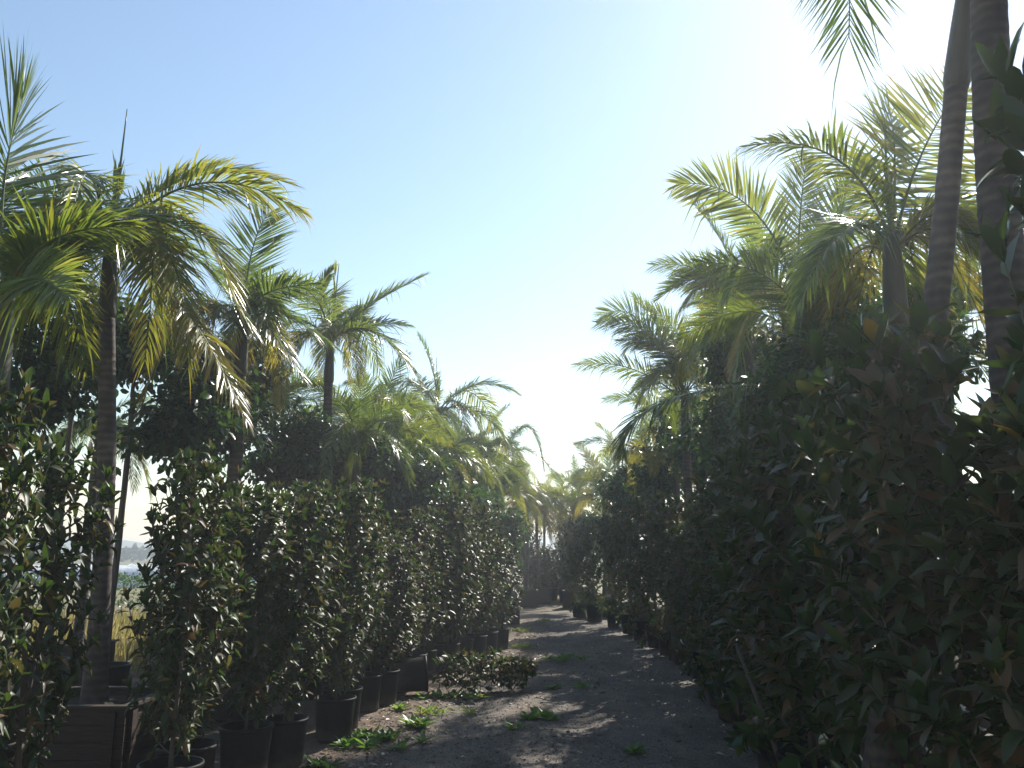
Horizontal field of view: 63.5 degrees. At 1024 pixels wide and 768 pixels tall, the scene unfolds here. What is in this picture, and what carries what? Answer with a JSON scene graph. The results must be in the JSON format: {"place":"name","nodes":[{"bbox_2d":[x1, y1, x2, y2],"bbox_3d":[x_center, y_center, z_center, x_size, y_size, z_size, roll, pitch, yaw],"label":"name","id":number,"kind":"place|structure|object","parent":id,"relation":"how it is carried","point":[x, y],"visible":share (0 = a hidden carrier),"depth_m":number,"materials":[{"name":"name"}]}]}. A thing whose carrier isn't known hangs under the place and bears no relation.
{"place":"outdoors","nodes":[
{"label":"outdoors","id":0,"kind":"place"},
{"bbox_2d":[2,605,327,674],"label":"dry grass","id":1,"kind":"structure","parent":0,"point":[123,635],"depth_m":14.60,"materials":[{"name":"yellow plant"}]},
{"bbox_2d":[3,557,757,767],"bbox_3d":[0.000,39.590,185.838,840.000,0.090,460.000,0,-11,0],"label":"ground","id":2,"kind":"structure","parent":0,"point":[556,609],"depth_m":9.07,"materials":[{"name":"grey soil"}]},
{"bbox_2d":[0,366,64,738],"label":"potted magnolia","id":3,"kind":"object","parent":2,"relation":"on","point":[14,468],"visible":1,"depth_m":4.17,"materials":[{"name":"green plant"}]},
{"bbox_2d":[0,296,122,732],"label":"round tree","id":4,"kind":"object","parent":2,"relation":"on","point":[44,365],"visible":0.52,"depth_m":8.18,"materials":[{"name":"green plant"}]},
{"bbox_2d":[0,430,126,767],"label":"potted magnolia","id":5,"kind":"object","parent":2,"relation":"on","point":[56,487],"visible":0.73,"depth_m":4.87,"materials":[{"name":"green plant"}]},
{"bbox_2d":[21,276,144,694],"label":"round tree","id":6,"kind":"object","parent":2,"relation":"on","point":[67,449],"visible":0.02,"depth_m":10.55,"materials":[{"name":"green plant"}]},
{"bbox_2d":[18,393,159,685],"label":"palm tree","id":7,"kind":"object","parent":2,"relation":"on","point":[86,432],"visible":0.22,"depth_m":11.57,"materials":[{"name":"green plant"}]},
{"bbox_2d":[0,19,233,767],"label":"palm tree","id":8,"kind":"object","parent":2,"relation":"on","point":[50,253],"visible":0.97,"depth_m":5.94,"materials":[{"name":"green plant"}]},
{"bbox_2d":[2,571,256,615],"bbox_3d":[-14.480,6.016,23.738,15.229,1.330,4.027,0,-11,0],"label":"hedge","id":9,"kind":"object","parent":2,"relation":"on","point":[137,578],"visible":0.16,"depth_m":23.69,"materials":[{"name":"green plant"}]},
{"bbox_2d":[79,292,199,685],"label":"round tree","id":10,"kind":"object","parent":2,"relation":"on","point":[120,670],"visible":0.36,"depth_m":9.94,"materials":[{"name":"green plant"}]},
{"bbox_2d":[0,109,314,767],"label":"palm tree","id":11,"kind":"object","parent":2,"relation":"on","point":[102,730],"visible":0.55,"depth_m":7.24,"materials":[{"name":"green plant"}]},
{"bbox_2d":[116,439,252,767],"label":"potted magnolia","id":12,"kind":"object","parent":2,"relation":"on","point":[176,653],"visible":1,"depth_m":5.63,"materials":[{"name":"green plant"}]},
{"bbox_2d":[90,344,293,683],"bbox_3d":[-3.605,1.541,9.411,1.891,4.228,1.936,0,-11,0],"label":"round tree","id":13,"kind":"object","parent":2,"relation":"on","point":[175,422],"visible":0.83,"depth_m":9.20,"materials":[{"name":"green plant"}]},
{"bbox_2d":[133,494,253,767],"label":"potted magnolia","id":14,"kind":"object","parent":2,"relation":"on","point":[203,748],"visible":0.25,"depth_m":6.02,"materials":[{"name":"green plant"}]},
{"bbox_2d":[127,198,350,721],"bbox_3d":[-3.390,0.661,9.943,2.476,6.158,3.124,7,-14,-32],"label":"palm tree","id":15,"kind":"object","parent":2,"relation":"on","point":[270,312],"visible":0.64,"depth_m":9.79,"materials":[{"name":"green plant"}]},
{"bbox_2d":[190,327,288,654],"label":"round tree","id":16,"kind":"object","parent":2,"relation":"on","point":[268,385],"visible":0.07,"depth_m":11.21,"materials":[{"name":"green plant"}]},
{"bbox_2d":[194,482,301,722],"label":"potted magnolia","id":17,"kind":"object","parent":2,"relation":"on","point":[234,715],"visible":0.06,"depth_m":8.54,"materials":[{"name":"green plant"}]},
{"bbox_2d":[200,483,325,767],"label":"potted magnolia","id":18,"kind":"object","parent":2,"relation":"on","point":[245,742],"visible":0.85,"depth_m":6.63,"materials":[{"name":"green plant"}]},
{"bbox_2d":[199,351,351,656],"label":"palm tree","id":19,"kind":"object","parent":2,"relation":"on","point":[304,400],"visible":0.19,"depth_m":13.52,"materials":[{"name":"green plant"}]},
{"bbox_2d":[242,395,358,683],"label":"round tree","id":20,"kind":"object","parent":2,"relation":"on","point":[297,464],"visible":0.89,"depth_m":11.77,"materials":[{"name":"green plant"}]},
{"bbox_2d":[262,479,344,700],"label":"potted magnolia","id":21,"kind":"object","parent":2,"relation":"on","point":[316,690],"visible":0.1,"depth_m":10.26,"materials":[{"name":"green plant"}]},
{"bbox_2d":[260,479,351,767],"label":"potted magnolia","id":22,"kind":"object","parent":2,"relation":"on","point":[288,739],"visible":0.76,"depth_m":7.08,"materials":[{"name":"green plant"}]},
{"bbox_2d":[251,260,432,685],"bbox_3d":[-2.917,1.115,12.176,2.966,6.159,3.281,6,-13,-27],"label":"palm tree","id":23,"kind":"object","parent":2,"relation":"on","point":[335,326],"visible":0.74,"depth_m":12.21,"materials":[{"name":"green plant"}]},
{"bbox_2d":[312,486,374,729],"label":"potted magnolia","id":24,"kind":"object","parent":2,"relation":"on","point":[356,690],"visible":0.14,"depth_m":8.57,"materials":[{"name":"green plant"}]},
{"bbox_2d":[301,475,393,741],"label":"potted magnolia","id":25,"kind":"object","parent":2,"relation":"on","point":[334,712],"visible":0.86,"depth_m":8.11,"materials":[{"name":"green plant"}]},
{"bbox_2d":[276,364,420,667],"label":"palm tree","id":26,"kind":"object","parent":2,"relation":"on","point":[356,421],"visible":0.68,"depth_m":12.55,"materials":[{"name":"green plant"}]},
{"bbox_2d":[338,478,391,712],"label":"potted magnolia","id":27,"kind":"object","parent":2,"relation":"on","point":[370,683],"visible":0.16,"depth_m":9.44,"materials":[{"name":"green plant"}]},
{"bbox_2d":[317,427,435,666],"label":"round tree","id":28,"kind":"object","parent":2,"relation":"on","point":[367,467],"visible":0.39,"depth_m":13.09,"materials":[{"name":"green plant"}]},
{"bbox_2d":[331,726,435,749],"bbox_3d":[-1.188,3.346,7.845,0.975,0.109,0.760,0,-11,0],"label":"weed patch","id":29,"kind":"object","parent":2,"relation":"on","point":[365,739],"visible":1,"depth_m":7.82,"materials":[{"name":"green plant"}]},
{"bbox_2d":[308,349,459,479],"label":"palm tree","id":30,"kind":"object","parent":2,"relation":"on","point":[418,403],"visible":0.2,"depth_m":15.68,"materials":[{"name":"green plant"}]},
{"bbox_2d":[359,542,423,705],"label":"potted magnolia","id":31,"kind":"object","parent":2,"relation":"on","point":[388,690],"visible":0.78,"depth_m":9.98,"materials":[{"name":"green plant"}]},
{"bbox_2d":[332,387,454,662],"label":"palm tree","id":32,"kind":"object","parent":2,"relation":"on","point":[407,442],"visible":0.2,"depth_m":14.34,"materials":[{"name":"green plant"}]},
{"bbox_2d":[365,528,430,692],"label":"potted magnolia","id":33,"kind":"object","parent":2,"relation":"on","point":[396,538],"visible":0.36,"depth_m":10.83,"materials":[{"name":"green plant"}]},
{"bbox_2d":[391,512,441,657],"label":"potted magnolia","id":34,"kind":"object","parent":2,"relation":"on","point":[421,528],"visible":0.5,"depth_m":11.44,"materials":[{"name":"green plant"}]},
{"bbox_2d":[394,505,457,677],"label":"potted magnolia","id":35,"kind":"object","parent":2,"relation":"on","point":[432,651],"visible":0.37,"depth_m":12.08,"materials":[{"name":"green plant"}]},
{"bbox_2d":[370,437,484,651],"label":"round tree","id":36,"kind":"object","parent":2,"relation":"on","point":[410,499],"visible":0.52,"depth_m":13.55,"materials":[{"name":"green plant"}]},
{"bbox_2d":[374,330,524,617],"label":"palm tree","id":37,"kind":"object","parent":2,"relation":"on","point":[462,407],"visible":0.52,"depth_m":17.81,"materials":[{"name":"green plant"}]},
{"bbox_2d":[407,395,498,647],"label":"palm tree","id":38,"kind":"object","parent":2,"relation":"on","point":[442,454],"visible":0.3,"depth_m":15.77,"materials":[{"name":"green plant"}]},
{"bbox_2d":[423,487,485,669],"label":"potted magnolia","id":39,"kind":"object","parent":2,"relation":"on","point":[454,511],"visible":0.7,"depth_m":12.77,"materials":[{"name":"green plant"}]},
{"bbox_2d":[440,493,485,665],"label":"potted magnolia","id":40,"kind":"object","parent":2,"relation":"on","point":[467,643],"visible":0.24,"depth_m":13.36,"materials":[{"name":"green plant"}]},
{"bbox_2d":[394,645,538,692],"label":"potted magnolia","id":41,"kind":"object","parent":2,"relation":"on","point":[414,673],"visible":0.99,"depth_m":10.62,"materials":[{"name":"green plant"}]},
{"bbox_2d":[427,444,511,637],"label":"round tree","id":42,"kind":"object","parent":2,"relation":"on","point":[458,476],"visible":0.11,"depth_m":17.15,"materials":[{"name":"green plant"}]},
{"bbox_2d":[3,543,938,561],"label":"wood","id":43,"kind":"object","parent":2,"relation":"on","point":[137,553],"visible":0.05,"depth_m":157.32,"materials":[{"name":"green plant"}]},
{"bbox_2d":[455,522,500,660],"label":"potted magnolia","id":44,"kind":"object","parent":2,"relation":"on","point":[479,643],"visible":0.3,"depth_m":13.82,"materials":[{"name":"green plant"}]},
{"bbox_2d":[428,401,539,496],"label":"palm tree","id":45,"kind":"object","parent":2,"relation":"on","point":[520,457],"visible":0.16,"depth_m":21.37,"materials":[{"name":"green plant"}]},
{"bbox_2d":[446,411,525,633],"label":"palm tree","id":46,"kind":"object","parent":2,"relation":"on","point":[491,459],"visible":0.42,"depth_m":18.44,"materials":[{"name":"green plant"}]},
{"bbox_2d":[464,502,509,654],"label":"potted magnolia","id":47,"kind":"object","parent":2,"relation":"on","point":[492,637],"visible":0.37,"depth_m":14.51,"materials":[{"name":"green plant"}]},
{"bbox_2d":[483,536,524,649],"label":"potted magnolia","id":48,"kind":"object","parent":2,"relation":"on","point":[503,637],"visible":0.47,"depth_m":15.29,"materials":[{"name":"green plant"}]},
{"bbox_2d":[480,498,533,625],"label":"round tree","id":49,"kind":"object","parent":2,"relation":"on","point":[511,522],"visible":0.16,"depth_m":20.40,"materials":[{"name":"green plant"}]},
{"bbox_2d":[475,452,551,624],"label":"palm tree","id":50,"kind":"object","parent":2,"relation":"on","point":[507,488],"visible":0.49,"depth_m":21.03,"materials":[{"name":"green plant"}]},
{"bbox_2d":[462,419,564,599],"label":"palm tree","id":51,"kind":"object","parent":2,"relation":"on","point":[529,449],"visible":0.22,"depth_m":24.15,"materials":[{"name":"green plant"}]},
{"bbox_2d":[302,621,751,767],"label":"leaf litter","id":52,"kind":"object","parent":2,"relation":"on","point":[442,741],"visible":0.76,"depth_m":9.11,"materials":[{"name":"brown plant"}]},
{"bbox_2d":[487,460,569,606],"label":"palm tree","id":53,"kind":"object","parent":2,"relation":"on","point":[530,598],"visible":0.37,"depth_m":27.31,"materials":[{"name":"green plant"}]},
{"bbox_2d":[519,522,544,586],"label":"potted magnolia","id":54,"kind":"object","parent":2,"relation":"on","point":[531,562],"visible":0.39,"depth_m":29.73,"materials":[{"name":"green plant"}]},
{"bbox_2d":[506,475,571,603],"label":"palm tree","id":55,"kind":"object","parent":2,"relation":"on","point":[543,595],"visible":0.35,"depth_m":28.79,"materials":[{"name":"green plant"}]},
{"bbox_2d":[531,546,559,601],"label":"potted magnolia","id":56,"kind":"object","parent":2,"relation":"on","point":[544,558],"visible":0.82,"depth_m":29.98,"materials":[{"name":"green plant"}]},
{"bbox_2d":[534,473,613,607],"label":"palm tree","id":57,"kind":"object","parent":2,"relation":"on","point":[567,595],"visible":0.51,"depth_m":26.96,"materials":[{"name":"green plant"}]},
{"bbox_2d":[556,516,594,617],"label":"potted magnolia","id":58,"kind":"object","parent":2,"relation":"on","point":[577,611],"visible":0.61,"depth_m":23.00,"materials":[{"name":"green plant"}]},
{"bbox_2d":[569,519,607,621],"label":"potted magnolia","id":59,"kind":"object","parent":2,"relation":"on","point":[592,612],"visible":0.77,"depth_m":21.49,"materials":[{"name":"green plant"}]},
{"bbox_2d":[562,448,619,616],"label":"palm tree","id":60,"kind":"object","parent":2,"relation":"on","point":[593,477],"visible":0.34,"depth_m":24.00,"materials":[{"name":"green plant"}]},
{"bbox_2d":[563,438,643,600],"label":"palm tree","id":61,"kind":"object","parent":2,"relation":"on","point":[583,469],"visible":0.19,"depth_m":24.65,"materials":[{"name":"green plant"}]},
{"bbox_2d":[590,515,628,627],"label":"potted magnolia","id":62,"kind":"object","parent":2,"relation":"on","point":[603,527],"visible":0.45,"depth_m":19.80,"materials":[{"name":"green plant"}]},
{"bbox_2d":[583,462,652,609],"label":"round tree","id":63,"kind":"object","parent":2,"relation":"on","point":[622,499],"visible":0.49,"depth_m":20.87,"materials":[{"name":"green plant"}]},
{"bbox_2d":[572,419,671,618],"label":"palm tree","id":64,"kind":"object","parent":2,"relation":"on","point":[601,451],"visible":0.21,"depth_m":20.98,"materials":[{"name":"green plant"}]},
{"bbox_2d":[602,508,642,633],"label":"potted magnolia","id":65,"kind":"object","parent":2,"relation":"on","point":[624,616],"visible":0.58,"depth_m":18.47,"materials":[{"name":"green plant"}]},
{"bbox_2d":[618,498,659,640],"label":"potted magnolia","id":66,"kind":"object","parent":2,"relation":"on","point":[637,625],"visible":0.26,"depth_m":17.00,"materials":[{"name":"green plant"}]},
{"bbox_2d":[570,285,722,664],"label":"palm tree","id":67,"kind":"object","parent":2,"relation":"on","point":[663,371],"visible":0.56,"depth_m":14.09,"materials":[{"name":"green plant"}]},
{"bbox_2d":[623,490,670,648],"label":"potted magnolia","id":68,"kind":"object","parent":2,"relation":"on","point":[655,500],"visible":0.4,"depth_m":15.79,"materials":[{"name":"green plant"}]},
{"bbox_2d":[620,438,695,606],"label":"round tree","id":69,"kind":"object","parent":2,"relation":"on","point":[651,485],"visible":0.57,"depth_m":18.02,"materials":[{"name":"green plant"}]},
{"bbox_2d":[636,506,681,655],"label":"potted magnolia","id":70,"kind":"object","parent":2,"relation":"on","point":[663,644],"visible":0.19,"depth_m":14.48,"materials":[{"name":"green plant"}]},
{"bbox_2d":[600,379,729,615],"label":"palm tree","id":71,"kind":"object","parent":2,"relation":"on","point":[630,399],"visible":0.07,"depth_m":17.85,"materials":[{"name":"green plant"}]},
{"bbox_2d":[642,496,688,649],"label":"potted magnolia","id":72,"kind":"object","parent":2,"relation":"on","point":[661,539],"visible":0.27,"depth_m":13.75,"materials":[{"name":"green plant"}]},
{"bbox_2d":[642,404,700,627],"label":"round tree","id":73,"kind":"object","parent":2,"relation":"on","point":[659,436],"visible":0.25,"depth_m":16.61,"materials":[{"name":"green plant"}]},
{"bbox_2d":[654,489,703,675],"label":"potted magnolia","id":74,"kind":"object","parent":2,"relation":"on","point":[671,532],"visible":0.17,"depth_m":12.58,"materials":[{"name":"green plant"}]},
{"bbox_2d":[655,411,710,484],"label":"round tree","id":75,"kind":"object","parent":2,"relation":"on","point":[677,455],"visible":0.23,"depth_m":14.93,"materials":[{"name":"green plant"}]},
{"bbox_2d":[659,505,714,683],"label":"potted magnolia","id":76,"kind":"object","parent":2,"relation":"on","point":[692,649],"visible":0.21,"depth_m":11.61,"materials":[{"name":"green plant"}]},
{"bbox_2d":[666,379,733,470],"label":"round tree","id":77,"kind":"object","parent":2,"relation":"on","point":[708,416],"visible":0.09,"depth_m":12.50,"materials":[{"name":"green plant"}]},
{"bbox_2d":[673,491,742,706],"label":"potted magnolia","id":78,"kind":"object","parent":2,"relation":"on","point":[705,687],"visible":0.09,"depth_m":9.91,"materials":[{"name":"green plant"}]},
{"bbox_2d":[681,465,741,721],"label":"potted magnolia","id":79,"kind":"object","parent":2,"relation":"on","point":[696,667],"visible":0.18,"depth_m":9.09,"materials":[{"name":"green plant"}]},
{"bbox_2d":[647,182,800,642],"bbox_3d":[3.543,0.526,11.276,3.242,6.954,3.414,-3,-12,16],"label":"palm tree","id":80,"kind":"object","parent":2,"relation":"on","point":[674,283],"visible":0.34,"depth_m":11.74,"materials":[{"name":"green plant"}]},
{"bbox_2d":[684,458,763,734],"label":"potted magnolia","id":81,"kind":"object","parent":2,"relation":"on","point":[722,675],"visible":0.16,"depth_m":8.53,"materials":[{"name":"green plant"}]},
{"bbox_2d":[692,402,756,471],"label":"round tree","id":82,"kind":"object","parent":2,"relation":"on","point":[714,445],"visible":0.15,"depth_m":11.35,"materials":[{"name":"green plant"}]},
{"bbox_2d":[693,332,778,398],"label":"round tree","id":83,"kind":"object","parent":2,"relation":"on","point":[717,374],"visible":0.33,"depth_m":12.08,"materials":[{"name":"green plant"}]},
{"bbox_2d":[713,363,770,458],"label":"round tree","id":84,"kind":"object","parent":2,"relation":"on","point":[758,443],"visible":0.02,"depth_m":9.32,"materials":[{"name":"green plant"}]},
{"bbox_2d":[698,472,817,767],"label":"potted magnolia","id":85,"kind":"object","parent":2,"relation":"on","point":[764,743],"visible":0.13,"depth_m":6.91,"materials":[{"name":"green plant"}]},
{"bbox_2d":[663,148,882,679],"bbox_3d":[3.238,0.329,9.253,2.166,6.535,2.805,-10,-15,41],"label":"palm tree","id":86,"kind":"object","parent":2,"relation":"on","point":[736,215],"visible":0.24,"depth_m":9.63,"materials":[{"name":"green plant"}]},
{"bbox_2d":[722,321,838,708],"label":"round tree","id":87,"kind":"object","parent":2,"relation":"on","point":[750,398],"visible":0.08,"depth_m":8.22,"materials":[{"name":"green plant"}]},
{"bbox_2d":[708,403,867,748],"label":"potted magnolia","id":88,"kind":"object","parent":2,"relation":"on","point":[737,470],"visible":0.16,"depth_m":6.50,"materials":[{"name":"green plant"}]},
{"bbox_2d":[706,440,872,767],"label":"potted magnolia","id":89,"kind":"object","parent":2,"relation":"on","point":[773,658],"visible":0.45,"depth_m":5.74,"materials":[{"name":"green plant"}]},
{"bbox_2d":[605,178,989,716],"bbox_3d":[2.795,0.737,8.045,3.820,5.254,3.262,5,-13,-24],"label":"palm tree","id":90,"kind":"object","parent":2,"relation":"on","point":[810,316],"visible":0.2,"depth_m":7.95,"materials":[{"name":"green plant"}]},
{"bbox_2d":[754,308,866,421],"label":"round tree","id":91,"kind":"object","parent":2,"relation":"on","point":[791,350],"visible":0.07,"depth_m":7.25,"materials":[{"name":"green plant"}]},
{"bbox_2d":[739,356,933,767],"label":"potted magnolia","id":92,"kind":"object","parent":2,"relation":"on","point":[802,486],"visible":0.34,"depth_m":5.21,"materials":[{"name":"green plant"}]},
{"bbox_2d":[802,299,913,393],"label":"round tree","id":93,"kind":"object","parent":2,"relation":"on","point":[842,348],"visible":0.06,"depth_m":6.63,"materials":[{"name":"green plant"}]},
{"bbox_2d":[727,61,1023,754],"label":"palm tree","id":94,"kind":"object","parent":2,"relation":"on","point":[891,241],"visible":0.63,"depth_m":6.69,"materials":[{"name":"green plant"}]},
{"bbox_2d":[789,0,970,767],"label":"palm tree","id":95,"kind":"object","parent":2,"relation":"on","point":[956,82],"visible":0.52,"depth_m":4.70,"materials":[{"name":"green plant"}]},
{"bbox_2d":[781,421,1000,767],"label":"potted magnolia","id":96,"kind":"object","parent":2,"relation":"on","point":[855,553],"visible":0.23,"depth_m":4.32,"materials":[{"name":"green plant"}]},
{"bbox_2d":[785,300,1023,767],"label":"potted magnolia","id":97,"kind":"object","parent":2,"relation":"on","point":[879,378],"visible":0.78,"depth_m":3.75,"materials":[{"name":"green plant"}]},
{"bbox_2d":[886,379,1023,767],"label":"potted magnolia","id":98,"kind":"object","parent":2,"relation":"on","point":[1003,679],"visible":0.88,"depth_m":3.24,"materials":[{"name":"green plant"}]},
{"bbox_2d":[965,22,1023,664],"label":"potted magnolia","id":99,"kind":"object","parent":2,"relation":"on","point":[1003,123],"visible":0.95,"depth_m":3.20,"materials":[{"name":"plant"}]},
{"bbox_2d":[969,0,1023,726],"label":"palm tree","id":100,"kind":"object","parent":2,"relation":"on","point":[989,23],"visible":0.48,"depth_m":4.49,"materials":[{"name":"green plant"}]},
{"bbox_2d":[0,0,1023,542],"label":"sky","id":101,"kind":"structure","parent":0,"point":[518,154],"materials":[{"name":"blue"}]},
{"bbox_2d":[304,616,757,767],"bbox_3d":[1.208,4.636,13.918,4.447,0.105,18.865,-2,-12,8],"label":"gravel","id":102,"kind":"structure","parent":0,"point":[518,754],"depth_m":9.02,"materials":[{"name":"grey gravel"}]},
{"bbox_2d":[809,232,1001,728],"bbox_3d":[4.548,0.731,8.580,2.526,5.479,3.208,-10,-15,40],"label":"tree","id":103,"kind":"object","parent":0,"point":[984,723],"visible":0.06,"depth_m":8.50,"materials":[{"name":"green plant"}]},
{"bbox_2d":[833,260,988,718],"bbox_3d":[3.580,1.025,7.234,1.386,4.372,1.531,8,-14,-35],"label":"round tree","id":104,"kind":"object","parent":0,"point":[962,345],"visible":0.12,"depth_m":7.23,"materials":[{"name":"green plant"}]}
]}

